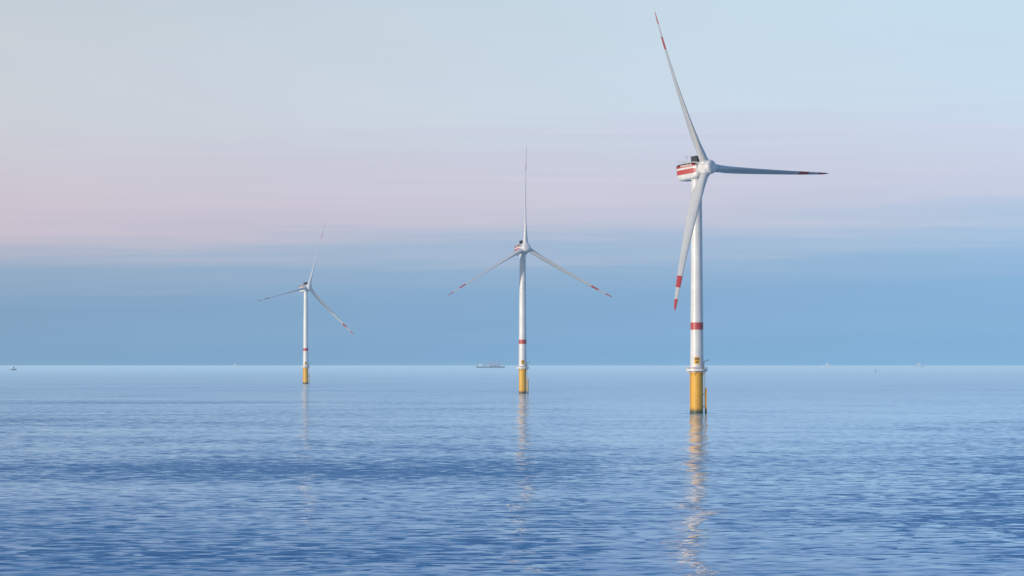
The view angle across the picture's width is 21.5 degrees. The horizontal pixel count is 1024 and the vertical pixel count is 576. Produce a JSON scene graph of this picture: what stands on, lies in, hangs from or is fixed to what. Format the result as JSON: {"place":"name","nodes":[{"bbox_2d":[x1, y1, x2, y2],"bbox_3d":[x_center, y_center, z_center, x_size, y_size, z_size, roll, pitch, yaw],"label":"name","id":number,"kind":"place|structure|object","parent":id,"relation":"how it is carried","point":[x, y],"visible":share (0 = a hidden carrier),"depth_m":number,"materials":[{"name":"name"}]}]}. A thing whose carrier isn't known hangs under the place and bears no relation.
{"place":"outdoors","nodes":[
{"label":"outdoors","id":0,"kind":"place"},
{"bbox_2d":[0,365,1023,575],"bbox_3d":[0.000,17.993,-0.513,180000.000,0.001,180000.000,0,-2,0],"label":"sea water","id":1,"kind":"structure","parent":0,"point":[470,470],"depth_m":454.97,"materials":[{"name":"blue liquid"}]},
{"bbox_2d":[259,223,352,383],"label":"wind turbine","id":2,"kind":"object","parent":1,"relation":"in","point":[306,287],"visible":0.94,"depth_m":2534.74,"materials":[{"name":"white paint"}]},
{"bbox_2d":[476,361,504,367],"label":"cargo ship","id":3,"kind":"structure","parent":1,"relation":"on","point":[489,366],"depth_m":15483.06,"materials":[{"name":"white metal"}]},
{"bbox_2d":[449,147,611,393],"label":"wind turbine","id":4,"kind":"object","parent":1,"relation":"in","point":[523,248],"visible":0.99,"depth_m":1680.73,"materials":[{"name":"white paint"}]},
{"bbox_2d":[655,13,828,413],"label":"wind turbine","id":5,"kind":"object","parent":1,"relation":"in","point":[699,169],"visible":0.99,"depth_m":997.79,"materials":[{"name":"white paint"}]},
{"bbox_2d":[0,0,1023,364],"label":"sky","id":6,"kind":"structure","parent":0,"point":[169,169],"materials":[{"name":"blue"}]}
]}

